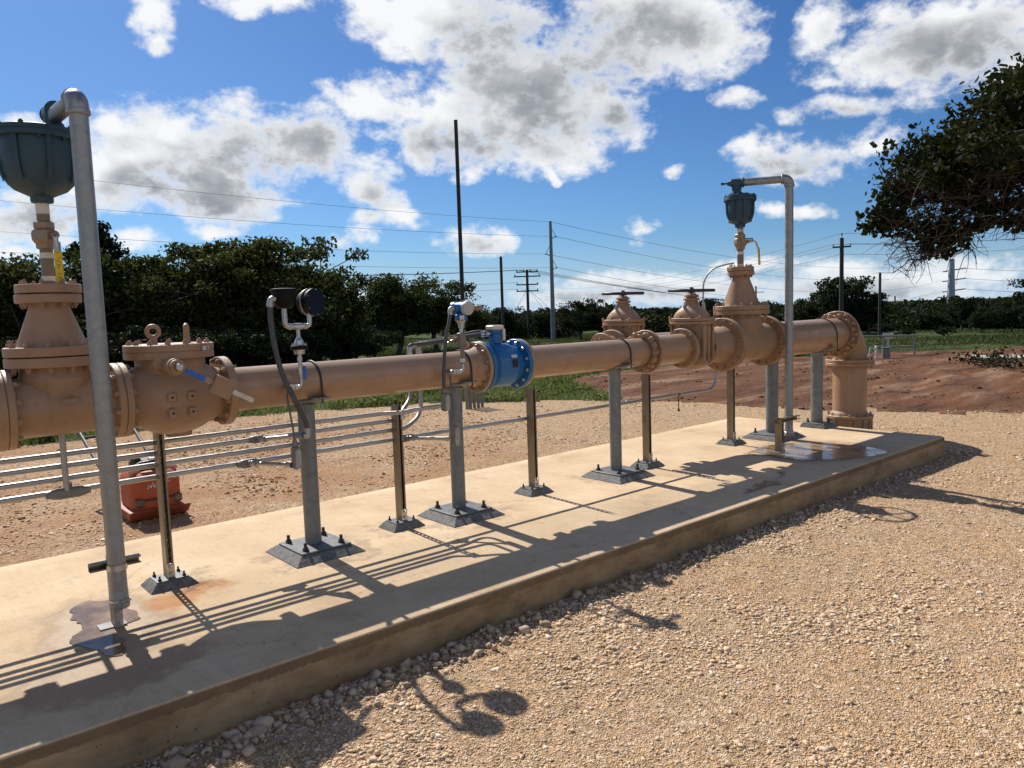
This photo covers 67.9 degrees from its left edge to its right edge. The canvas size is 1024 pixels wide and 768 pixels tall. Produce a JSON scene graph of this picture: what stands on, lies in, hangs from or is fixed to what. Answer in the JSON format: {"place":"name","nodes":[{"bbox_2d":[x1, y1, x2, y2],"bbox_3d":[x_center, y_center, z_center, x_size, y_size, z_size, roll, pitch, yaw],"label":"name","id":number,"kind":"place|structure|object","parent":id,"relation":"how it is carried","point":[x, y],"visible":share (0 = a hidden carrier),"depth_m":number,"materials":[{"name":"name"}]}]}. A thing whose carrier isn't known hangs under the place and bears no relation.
{"place":"outdoors","nodes":[
{"label":"outdoors","id":0,"kind":"place"},
{"bbox_2d":[18,358,622,444],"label":"grass","id":1,"kind":"structure","parent":0,"point":[566,379],"depth_m":15.51,"materials":[{"name":"green plant"}]},
{"bbox_2d":[0,400,1023,767],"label":"gravel yard","id":2,"kind":"structure","parent":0,"point":[630,428],"depth_m":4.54,"materials":[{"name":"beige gravel"}]},
{"bbox_2d":[78,428,190,522],"bbox_3d":[-3.798,0.835,7.558,0.589,0.749,1.707,-7,7,-40],"label":"plate compactor","id":3,"kind":"object","parent":2,"relation":"on","point":[139,501],"visible":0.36,"depth_m":6.98,"materials":[{"name":"orange metal"}]},
{"bbox_2d":[161,754,187,767],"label":"rock","id":4,"kind":"object","parent":2,"relation":"on","point":[177,761],"visible":1,"depth_m":3.08,"materials":[{"name":"grey stone"}]},
{"bbox_2d":[0,412,526,531],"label":"soil clods","id":5,"kind":"object","parent":2,"relation":"on","point":[249,478],"visible":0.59,"depth_m":9.79,"materials":[{"name":"brown soil"}]},
{"bbox_2d":[182,727,397,767],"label":"dry grass","id":6,"kind":"structure","parent":2,"relation":"on","point":[263,755],"depth_m":3.06,"materials":[{"name":"beige plant"}]},
{"bbox_2d":[0,417,944,767],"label":"concrete pad","id":7,"kind":"object","parent":2,"relation":"on","point":[246,627],"visible":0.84,"depth_m":4.64,"materials":[{"name":"beige concrete"}]},
{"bbox_2d":[69,600,139,655],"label":"puddle","id":8,"kind":"object","parent":7,"relation":"on","point":[89,615],"visible":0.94,"depth_m":4.01,"materials":[{"name":"liquid"}]},
{"bbox_2d":[88,553,140,630],"bbox_3d":[-2.070,1.094,3.997,0.245,0.372,0.185,-7,7,-40],"label":"strut post","id":9,"kind":"object","parent":7,"relation":"on","point":[117,619],"visible":0.63,"depth_m":3.99,"materials":[{"name":"metal"}]},
{"bbox_2d":[47,88,130,609],"bbox_3d":[-2.216,-0.158,3.987,0.113,2.638,0.496,-7,7,-40],"label":"vent pipe","id":10,"kind":"object","parent":9,"relation":"attached to","point":[72,104],"visible":1,"depth_m":3.81,"materials":[{"name":"metal"}]},
{"bbox_2d":[140,433,198,594],"bbox_3d":[-2.104,0.759,4.597,0.280,0.942,0.230,-7,7,-40],"label":"strut post","id":11,"kind":"object","parent":7,"relation":"on","point":[169,578],"visible":0.92,"depth_m":4.58,"materials":[{"name":"grey metal"}]},
{"bbox_2d":[115,323,253,436],"bbox_3d":[-1.959,-0.022,4.493,0.645,0.674,0.675,-7,7,-40],"label":"check valve","id":12,"kind":"object","parent":11,"relation":"on","point":[177,389],"visible":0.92,"depth_m":4.36,"materials":[{"name":"beige paint"}]},
{"bbox_2d":[0,354,127,450],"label":"pipe tee","id":13,"kind":"object","parent":12,"relation":"attached to","point":[49,396],"visible":0.73,"depth_m":4.01,"materials":[{"name":"beige paint"}]},
{"bbox_2d":[0,373,9,451],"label":"pipe spool","id":14,"kind":"object","parent":13,"relation":"attached to","point":[4,430],"visible":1,"depth_m":3.84,"materials":[{"name":"beige paint"}]},
{"bbox_2d":[2,293,88,357],"bbox_3d":[-2.501,-0.320,4.122,0.464,0.328,0.464,-7,7,-40],"label":"pipe reducer","id":15,"kind":"object","parent":13,"relation":"on","point":[50,327],"visible":0.93,"depth_m":4.00,"materials":[{"name":"beige paint"}]},
{"bbox_2d":[13,202,81,293],"bbox_3d":[-2.511,-0.734,4.086,0.316,0.492,0.316,-7,7,-40],"label":"ball valve","id":16,"kind":"object","parent":15,"relation":"on","point":[45,234],"visible":0.95,"depth_m":4.04,"materials":[{"name":"metal"}]},
{"bbox_2d":[0,100,73,203],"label":"air valve","id":17,"kind":"object","parent":16,"relation":"attached to","point":[36,164],"visible":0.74,"depth_m":3.91,"materials":[{"name":"blue metal"}]},
{"bbox_2d":[266,360,365,568],"bbox_3d":[-1.365,0.497,5.135,0.500,1.312,0.500,-7,7,-40],"label":"pipe support","id":18,"kind":"object","parent":7,"relation":"on","point":[315,545],"visible":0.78,"depth_m":5.11,"materials":[{"name":"grey metal"}]},
{"bbox_2d":[235,342,493,410],"bbox_3d":[-1.028,-0.049,5.417,2.012,0.406,0.406,-7,7,-40],"label":"pipe spool","id":19,"kind":"object","parent":18,"relation":"on","point":[341,379],"visible":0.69,"depth_m":5.28,"materials":[{"name":"beige paint"}]},
{"bbox_2d":[266,287,325,389],"bbox_3d":[-1.367,-0.292,4.861,0.410,0.654,0.175,-7,7,-40],"label":"pressure transmitter","id":20,"kind":"object","parent":19,"relation":"attached to","point":[310,303],"visible":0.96,"depth_m":4.84,"materials":[{"name":"metal"}]},
{"bbox_2d":[267,307,309,428],"bbox_3d":[-1.399,-0.094,4.780,0.219,0.821,0.065,-5,6,-28],"label":"flexible conduit","id":21,"kind":"object","parent":20,"relation":"hanging from","point":[287,385],"visible":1,"depth_m":4.73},
{"bbox_2d":[441,300,481,373],"bbox_3d":[-0.361,-0.356,5.729,0.319,0.552,0.181,-7,7,-40],"label":"pressure transmitter","id":22,"kind":"object","parent":19,"relation":"attached to","point":[462,310],"visible":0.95,"depth_m":5.66,"materials":[{"name":"metal"}]},
{"bbox_2d":[442,314,451,388],"bbox_3d":[-0.474,-0.244,5.613,0.104,0.572,0.057,-4,6,-25],"label":"flexible conduit","id":23,"kind":"object","parent":22,"relation":"hanging from","point":[444,352],"visible":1,"depth_m":5.59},
{"bbox_2d":[476,325,532,391],"bbox_3d":[-0.114,-0.214,6.198,0.408,0.531,0.410,-7,7,-40],"label":"flow meter","id":24,"kind":"object","parent":19,"relation":"attached to","point":[513,362],"visible":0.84,"depth_m":6.13,"materials":[{"name":"blue paint"}]},
{"bbox_2d":[480,331,489,336],"bbox_3d":[-0.219,-0.405,6.160,0.079,0.055,0.062,-4,6,-18],"label":"conduit elbow","id":25,"kind":"object","parent":24,"relation":"attached to","point":[485,333],"visible":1,"depth_m":6.14,"materials":[{"name":"grey metal"}]},
{"bbox_2d":[408,332,480,346],"bbox_3d":[-0.514,-0.345,6.046,0.664,0.113,0.055,-4,6,-23],"label":"flexible conduit","id":26,"kind":"object","parent":25,"relation":"attached to","point":[438,341],"visible":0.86,"depth_m":6.00,"materials":[{"name":"grey metal"}]},
{"bbox_2d":[379,404,425,532],"bbox_3d":[-0.848,0.619,5.704,0.280,0.929,0.230,-7,7,-40],"label":"strut post","id":27,"kind":"object","parent":7,"relation":"on","point":[401,521],"visible":1,"depth_m":5.69,"materials":[{"name":"grey metal"}]},
{"bbox_2d":[0,391,412,476],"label":"conduit","id":28,"kind":"object","parent":27,"relation":"attached to","point":[14,472],"visible":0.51,"depth_m":4.70,"materials":[{"name":"metal"}]},
{"bbox_2d":[0,390,422,490],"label":"conduit","id":29,"kind":"object","parent":27,"relation":"attached to","point":[15,485],"visible":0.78,"depth_m":4.79,"materials":[{"name":"metal"}]},
{"bbox_2d":[0,404,440,464],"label":"conduit","id":30,"kind":"object","parent":27,"relation":"attached to","point":[13,460],"visible":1,"depth_m":4.81,"materials":[{"name":"metal"}]},
{"bbox_2d":[0,302,717,504],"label":"conduit","id":31,"kind":"object","parent":27,"relation":"attached to","point":[19,498],"visible":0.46,"depth_m":5.47,"materials":[{"name":"metal"}]},
{"bbox_2d":[45,481,90,499],"bbox_3d":[-2.501,0.598,4.283,0.220,0.091,0.048,-7,7,-40],"label":"base plate","id":32,"kind":"object","parent":31,"relation":"attached to","point":[62,493],"visible":1,"depth_m":4.27,"materials":[{"name":"grey metal"}]},
{"bbox_2d":[58,434,68,491],"bbox_3d":[-2.508,0.427,4.256,0.032,0.355,0.033,-7,7,-40],"label":"support post","id":33,"kind":"object","parent":32,"relation":"on","point":[63,458],"visible":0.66,"depth_m":4.25,"materials":[{"name":"metal"}]},
{"bbox_2d":[236,458,260,468],"bbox_3d":[-1.725,0.520,4.987,0.150,0.060,0.059,-7,7,-40],"label":"junction box","id":34,"kind":"object","parent":31,"relation":"attached to","point":[244,463],"visible":0.77,"depth_m":4.95,"materials":[{"name":"grey metal"}]},
{"bbox_2d":[250,460,291,467],"bbox_3d":[-1.555,0.519,4.917,0.315,0.048,0.044,0,6,21],"label":"conduit","id":35,"kind":"object","parent":34,"relation":"attached to","point":[256,463],"visible":1,"depth_m":4.90,"materials":[{"name":"metal"}]},
{"bbox_2d":[291,438,301,469],"bbox_3d":[-1.378,0.446,4.850,0.046,0.202,0.068,-7,7,-40],"label":"junction box","id":36,"kind":"object","parent":35,"relation":"attached to","point":[296,460],"visible":1,"depth_m":4.84,"materials":[{"name":"metal"}]},
{"bbox_2d":[417,349,504,527],"bbox_3d":[-0.424,0.389,5.943,0.500,1.312,0.500,-7,7,-40],"label":"pipe support","id":37,"kind":"object","parent":7,"relation":"on","point":[460,510],"visible":0.82,"depth_m":5.92,"materials":[{"name":"grey metal"}]},
{"bbox_2d":[514,388,553,496],"bbox_3d":[0.177,0.500,6.637,0.280,0.922,0.230,-7,7,-40],"label":"strut post","id":38,"kind":"object","parent":7,"relation":"on","point":[534,488],"visible":1,"depth_m":6.62,"materials":[{"name":"grey metal"}]},
{"bbox_2d":[581,338,654,484],"bbox_3d":[0.985,0.228,7.154,0.500,1.312,0.500,-7,7,-40],"label":"pipe support","id":39,"kind":"object","parent":7,"relation":"on","point":[616,471],"visible":0.86,"depth_m":7.13,"materials":[{"name":"grey metal"}]},
{"bbox_2d":[519,338,651,386],"bbox_3d":[0.652,-0.242,6.861,1.612,0.406,0.406,-7,7,-40],"label":"pipe spool","id":40,"kind":"object","parent":39,"relation":"on","point":[563,359],"visible":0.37,"depth_m":6.72,"materials":[{"name":"beige paint"}]},
{"bbox_2d":[630,374,664,469],"bbox_3d":[1.343,0.368,7.580,0.280,0.929,0.230,-7,7,-40],"label":"strut post","id":41,"kind":"object","parent":7,"relation":"on","point":[647,462],"visible":1,"depth_m":7.56,"materials":[{"name":"grey metal"}]},
{"bbox_2d":[716,368,746,446],"bbox_3d":[2.495,0.239,8.663,0.260,0.904,0.250,-7,7,-40],"label":"strut post","id":42,"kind":"object","parent":7,"relation":"on","point":[731,439],"visible":0.95,"depth_m":8.64,"materials":[{"name":"grey metal"}]},
{"bbox_2d":[742,322,805,442],"bbox_3d":[3.081,-0.048,8.952,0.540,1.383,0.540,-7,7,-40],"label":"pipe support","id":43,"kind":"object","parent":7,"relation":"on","point":[768,432],"visible":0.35,"depth_m":8.93,"materials":[{"name":"grey metal"}]},
{"bbox_2d":[771,415,799,453],"bbox_3d":[2.945,0.530,8.221,0.154,0.368,0.510,3,7,42],"label":"strut post","id":44,"kind":"object","parent":7,"relation":"on","point":[779,437],"visible":1,"depth_m":8.08,"materials":[{"name":"metal"}]},
{"bbox_2d":[744,174,794,435],"bbox_3d":[2.805,-0.838,8.319,0.550,2.835,0.110,0,6,18],"label":"vent pipe","id":45,"kind":"object","parent":44,"relation":"attached to","point":[786,180],"visible":1,"depth_m":8.21,"materials":[{"name":"metal"}]},
{"bbox_2d":[751,443,886,459],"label":"puddle","id":46,"kind":"object","parent":7,"relation":"on","point":[809,451],"visible":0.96,"depth_m":8.06,"materials":[{"name":"liquid"}]},
{"bbox_2d":[800,318,837,428],"bbox_3d":[3.876,-0.142,9.662,0.330,1.383,0.466,-7,7,-40],"label":"pipe support","id":47,"kind":"object","parent":7,"relation":"on","point":[816,421],"visible":0.81,"depth_m":9.62,"materials":[{"name":"grey metal"}]},
{"bbox_2d":[769,316,849,363],"bbox_3d":[3.586,-0.579,9.381,1.767,0.576,0.576,-7,7,-40],"label":"pipe spool","id":48,"kind":"object","parent":47,"relation":"on","point":[814,336],"visible":0.5,"depth_m":9.30,"materials":[{"name":"beige paint"}]},
{"bbox_2d":[714,309,784,370],"bbox_3d":[2.603,-0.503,8.534,0.827,0.651,0.600,-7,7,-40],"label":"pipe tee","id":49,"kind":"object","parent":48,"relation":"attached to","point":[764,334],"visible":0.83,"depth_m":8.41,"materials":[{"name":"beige paint"}]},
{"bbox_2d":[708,318,745,370],"bbox_3d":[2.142,-0.413,8.140,0.392,0.576,0.576,-7,7,-40],"label":"pipe reducer","id":50,"kind":"object","parent":49,"relation":"attached to","point":[729,335],"visible":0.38,"depth_m":8.09,"materials":[{"name":"beige paint"}]},
{"bbox_2d":[668,287,718,367],"bbox_3d":[1.867,-0.584,7.891,0.483,0.836,0.483,-7,7,-40],"label":"gate valve","id":51,"kind":"object","parent":50,"relation":"attached to","point":[692,315],"visible":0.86,"depth_m":7.76,"materials":[{"name":"beige paint"}]},
{"bbox_2d":[658,328,698,367],"bbox_3d":[1.537,-0.344,7.621,0.569,0.406,0.406,-7,7,-40],"label":"pipe spool","id":52,"kind":"object","parent":51,"relation":"attached to","point":[681,347],"visible":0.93,"depth_m":7.61,"materials":[{"name":"beige paint"}]},
{"bbox_2d":[590,329,669,341],"bbox_3d":[1.537,-0.421,8.438,1.504,0.406,0.696,-4,6,-17],"label":"pipe spool","id":53,"kind":"object","parent":52,"relation":"attached to","point":[610,335],"visible":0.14,"depth_m":8.08,"materials":[{"name":"beige paint"}]},
{"bbox_2d":[601,290,644,367],"bbox_3d":[1.214,-0.600,8.278,0.463,0.836,0.472,-7,7,-40],"label":"gate valve","id":54,"kind":"object","parent":53,"relation":"attached to","point":[624,319],"visible":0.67,"depth_m":8.15,"materials":[{"name":"beige paint"}]},
{"bbox_2d":[626,330,663,372],"bbox_3d":[1.288,-0.315,7.407,0.209,0.420,0.420,-7,7,-40],"label":"pipe coupling","id":55,"kind":"object","parent":52,"relation":"attached to","point":[656,345],"visible":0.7,"depth_m":7.29,"materials":[{"name":"beige paint"}]},
{"bbox_2d":[713,270,769,310],"bbox_3d":[2.546,-1.038,8.449,0.600,0.428,0.600,-7,7,-40],"label":"pipe reducer","id":56,"kind":"object","parent":49,"relation":"on","point":[741,294],"visible":0.99,"depth_m":8.32,"materials":[{"name":"beige paint"}]},
{"bbox_2d":[727,227,760,271],"bbox_3d":[2.537,-1.494,8.408,0.321,0.490,0.293,-7,7,-40],"label":"ball valve","id":57,"kind":"object","parent":56,"relation":"on","point":[741,241],"visible":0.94,"depth_m":8.35,"materials":[{"name":"metal"}]},
{"bbox_2d":[721,177,756,227],"bbox_3d":[2.505,-1.989,8.351,0.348,0.528,0.348,-7,7,-40],"label":"air valve","id":58,"kind":"object","parent":57,"relation":"attached to","point":[739,206],"visible":0.99,"depth_m":8.25,"materials":[{"name":"blue metal"}]},
{"bbox_2d":[825,362,874,429],"bbox_3d":[4.567,0.234,10.286,0.610,1.064,0.610,-7,7,-40],"label":"riser pipe","id":59,"kind":"object","parent":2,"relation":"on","point":[849,400],"visible":0.84,"depth_m":10.09,"materials":[{"name":"beige metal"}]},
{"bbox_2d":[822,311,874,362],"bbox_3d":[4.471,-0.635,10.145,0.789,0.690,0.610,-7,7,-40],"label":"pipe elbow","id":60,"kind":"object","parent":59,"relation":"on","point":[854,350],"visible":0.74,"depth_m":9.93,"materials":[{"name":"beige metal"}]},
{"bbox_2d":[854,52,1023,286],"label":"oak tree","id":61,"kind":"object","parent":2,"relation":"on","point":[967,165],"visible":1,"depth_m":10.20,"materials":[{"name":"green plant"}]},
{"bbox_2d":[0,0,1023,312],"label":"sky","id":62,"kind":"structure","parent":0,"point":[629,119],"materials":[{"name":"blue"}]},
{"bbox_2d":[23,298,1023,445],"bbox_3d":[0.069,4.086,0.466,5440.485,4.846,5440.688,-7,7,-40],"label":"grass ground","id":63,"kind":"structure","parent":0,"point":[920,334],"depth_m":27.82,"materials":[{"name":"green plant"}]},
{"bbox_2d":[0,256,85,342],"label":"oak tree","id":64,"kind":"object","parent":63,"relation":"on","point":[12,315],"visible":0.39,"depth_m":19.73,"materials":[{"name":"green plant"}]},
{"bbox_2d":[55,241,82,330],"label":"cedar tree","id":65,"kind":"object","parent":63,"relation":"on","point":[74,244],"visible":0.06,"depth_m":23.45,"materials":[{"name":"green plant"}]},
{"bbox_2d":[69,220,153,364],"bbox_3d":[-11.877,-2.336,22.935,4.208,5.141,3.738,3,8,44],"label":"cedar tree","id":66,"kind":"object","parent":63,"relation":"on","point":[109,244],"visible":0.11,"depth_m":22.56,"materials":[{"name":"green plant"}]},
{"bbox_2d":[107,331,173,369],"bbox_3d":[-10.203,-0.437,19.506,3.092,1.846,2.827,3,7,43],"label":"bush","id":67,"kind":"object","parent":63,"relation":"on","point":[125,337],"visible":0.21,"depth_m":19.30,"materials":[{"name":"green plant"}]},
{"bbox_2d":[64,248,241,339],"bbox_3d":[-11.269,-1.803,22.404,5.644,4.203,5.567,3,7,39],"label":"oak tree","id":68,"kind":"object","parent":63,"relation":"on","point":[138,314],"visible":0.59,"depth_m":21.68,"materials":[{"name":"green plant"}]},
{"bbox_2d":[108,324,236,367],"bbox_3d":[-9.231,-0.572,19.953,3.692,2.021,3.068,-5,6,-32],"label":"bush","id":69,"kind":"object","parent":63,"relation":"on","point":[168,333],"visible":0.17,"depth_m":19.59,"materials":[{"name":"green plant"}]},
{"bbox_2d":[104,235,297,332],"bbox_3d":[-9.507,-2.293,24.171,5.707,4.801,6.152,-3,5,-8],"label":"oak tree","id":70,"kind":"object","parent":63,"relation":"on","point":[194,255],"visible":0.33,"depth_m":22.84,"materials":[{"name":"green plant"}]},
{"bbox_2d":[189,326,275,367],"bbox_3d":[-8.218,-0.596,20.791,3.312,1.977,3.028,-1,6,10],"label":"bush","id":71,"kind":"object","parent":63,"relation":"on","point":[237,351],"visible":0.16,"depth_m":20.73,"materials":[{"name":"green plant"}]},
{"bbox_2d":[173,238,332,357],"bbox_3d":[-7.857,-2.300,24.451,5.253,4.683,5.537,2,7,34],"label":"oak tree","id":72,"kind":"object","parent":63,"relation":"on","point":[237,275],"visible":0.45,"depth_m":22.92,"materials":[{"name":"green plant"}]},
{"bbox_2d":[216,326,317,366],"bbox_3d":[-7.125,-0.727,21.566,2.854,1.880,3.435,-6,7,-37],"label":"bush","id":73,"kind":"object","parent":63,"relation":"on","point":[262,347],"visible":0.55,"depth_m":20.83,"materials":[{"name":"green plant"}]},
{"bbox_2d":[199,235,372,333],"bbox_3d":[-7.619,-2.337,24.855,6.333,4.716,6.246,-3,6,-13],"label":"oak tree","id":74,"kind":"object","parent":63,"relation":"on","point":[301,253],"visible":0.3,"depth_m":24.22,"materials":[{"name":"green plant"}]},
{"bbox_2d":[268,327,342,363],"bbox_3d":[-6.578,-0.878,23.234,2.663,1.739,2.913,-1,5,5],"label":"bush","id":75,"kind":"object","parent":63,"relation":"on","point":[321,346],"visible":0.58,"depth_m":22.89,"materials":[{"name":"green plant"}]},
{"bbox_2d":[289,265,382,360],"bbox_3d":[-6.295,-2.092,26.265,3.538,3.807,4.015,1,6,30],"label":"oak tree","id":76,"kind":"object","parent":63,"relation":"on","point":[359,308],"visible":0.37,"depth_m":25.67,"materials":[{"name":"green plant"}]},
{"bbox_2d":[306,333,381,359],"bbox_3d":[-5.776,-1.017,26.473,2.769,1.516,2.301,-7,7,-42],"label":"bush","id":77,"kind":"object","parent":63,"relation":"on","point":[345,351],"visible":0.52,"depth_m":26.04,"materials":[{"name":"green plant"}]},
{"bbox_2d":[341,321,403,358],"bbox_3d":[-5.611,-1.406,28.385,3.174,2.072,3.472,-4,6,-18],"label":"bush","id":78,"kind":"object","parent":63,"relation":"on","point":[391,338],"visible":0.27,"depth_m":28.29,"materials":[{"name":"green plant"}]},
{"bbox_2d":[359,292,400,356],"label":"cedar tree","id":79,"kind":"object","parent":63,"relation":"on","point":[378,315],"visible":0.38,"depth_m":32.24,"materials":[{"name":"green plant"}]},
{"bbox_2d":[359,271,439,355],"bbox_3d":[-5.160,-2.922,33.516,3.663,3.941,4.156,-4,6,-23],"label":"oak tree","id":80,"kind":"object","parent":63,"relation":"on","point":[391,292],"visible":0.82,"depth_m":32.87,"materials":[{"name":"green plant"}]},
{"bbox_2d":[396,279,489,349],"bbox_3d":[-3.557,-3.037,35.452,4.744,3.702,4.401,0,6,20],"label":"oak tree","id":81,"kind":"object","parent":63,"relation":"on","point":[443,301],"visible":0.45,"depth_m":34.86,"materials":[{"name":"green plant"}]},
{"bbox_2d":[454,120,465,347],"bbox_3d":[-2.000,-5.315,29.568,0.170,9.637,0.170,-7,7,-40],"label":"bare pole","id":82,"kind":"object","parent":63,"relation":"on","point":[462,295],"visible":0.6,"depth_m":29.39,"materials":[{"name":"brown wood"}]},
{"bbox_2d":[439,303,498,341],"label":"oak tree","id":83,"kind":"object","parent":63,"relation":"on","point":[477,322],"visible":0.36,"depth_m":37.36,"materials":[{"name":"green plant"}]},
{"bbox_2d":[484,306,524,334],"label":"oak tree","id":84,"kind":"object","parent":63,"relation":"on","point":[511,323],"visible":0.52,"depth_m":61.23,"materials":[{"name":"green plant"}]},
{"bbox_2d":[514,269,564,338],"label":"utility pole","id":85,"kind":"object","parent":63,"relation":"on","point":[527,290],"visible":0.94,"depth_m":65.47,"materials":[{"name":"brown wood"}]},
{"bbox_2d":[530,313,557,338],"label":"oak tree","id":86,"kind":"object","parent":63,"relation":"on","point":[543,325],"visible":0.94,"depth_m":65.28,"materials":[{"name":"green plant"}]},
{"bbox_2d":[545,221,557,340],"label":"utility pole","id":87,"kind":"object","parent":63,"relation":"on","point":[552,307],"visible":0.88,"depth_m":59.34,"materials":[{"name":"wood"}]},
{"bbox_2d":[555,298,610,339],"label":"oak tree","id":88,"kind":"object","parent":63,"relation":"on","point":[585,314],"visible":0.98,"depth_m":54.88,"materials":[{"name":"green plant"}]},
{"bbox_2d":[267,295,1023,339],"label":"treeline","id":89,"kind":"object","parent":63,"relation":"on","point":[900,316],"visible":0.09,"depth_m":66.33,"materials":[{"name":"green plant"}]},
{"bbox_2d":[367,328,1023,357],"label":"field grass","id":90,"kind":"structure","parent":63,"relation":"on","point":[1010,338],"depth_m":35.55,"materials":[{"name":"green plant"}]},
{"bbox_2d":[784,296,849,320],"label":"oak tree","id":91,"kind":"object","parent":63,"relation":"on","point":[808,314],"visible":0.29,"depth_m":55.00,"materials":[{"name":"green plant"}]},
{"bbox_2d":[794,275,886,320],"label":"oak tree","id":92,"kind":"object","parent":63,"relation":"on","point":[829,294],"visible":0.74,"depth_m":52.08,"materials":[{"name":"green plant"}]},
{"bbox_2d":[832,233,850,311],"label":"utility pole","id":93,"kind":"object","parent":63,"relation":"on","point":[841,283],"visible":0.84,"depth_m":49.06,"materials":[{"name":"brown wood"}]},
{"bbox_2d":[846,293,897,332],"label":"oak tree","id":94,"kind":"object","parent":63,"relation":"on","point":[872,318],"visible":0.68,"depth_m":51.74,"materials":[{"name":"green plant"}]},
{"bbox_2d":[942,259,965,304],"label":"utility pole","id":95,"kind":"object","parent":63,"relation":"on","point":[951,290],"visible":0.74,"depth_m":145.74,"materials":[{"name":"metal"}]},
{"bbox_2d":[938,296,988,329],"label":"oak tree","id":96,"kind":"object","parent":63,"relation":"on","point":[959,312],"visible":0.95,"depth_m":54.47,"materials":[{"name":"green plant"}]},
{"bbox_2d":[962,311,995,331],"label":"oak tree","id":97,"kind":"object","parent":63,"relation":"on","point":[985,320],"visible":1,"depth_m":47.41,"materials":[{"name":"green plant"}]},
{"bbox_2d":[976,297,1023,331],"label":"oak tree","id":98,"kind":"object","parent":63,"relation":"on","point":[1006,319],"visible":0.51,"depth_m":50.00,"materials":[{"name":"green plant"}]},
{"bbox_2d":[999,278,1023,321],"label":"oak tree","id":99,"kind":"object","parent":63,"relation":"on","point":[1019,296],"visible":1,"depth_m":42.96,"materials":[{"name":"green plant"}]},
{"bbox_2d":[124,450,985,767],"bbox_3d":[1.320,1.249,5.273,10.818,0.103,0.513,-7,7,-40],"label":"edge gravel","id":100,"kind":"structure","parent":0,"point":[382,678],"depth_m":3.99,"materials":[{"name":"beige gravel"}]},
{"bbox_2d":[568,346,1023,414],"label":"dirt lot","id":101,"kind":"structure","parent":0,"point":[964,395],"depth_m":16.50,"materials":[{"name":"brown soil"}]},
{"bbox_2d":[573,348,1023,410],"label":"dirt clods","id":102,"kind":"object","parent":101,"relation":"on","point":[878,377],"visible":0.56,"depth_m":17.27,"materials":[{"name":"brown soil"}]},
{"bbox_2d":[948,339,1023,367],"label":"brush pile","id":103,"kind":"object","parent":101,"relation":"on","point":[998,358],"visible":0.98,"depth_m":18.88,"materials":[{"name":"plant"}]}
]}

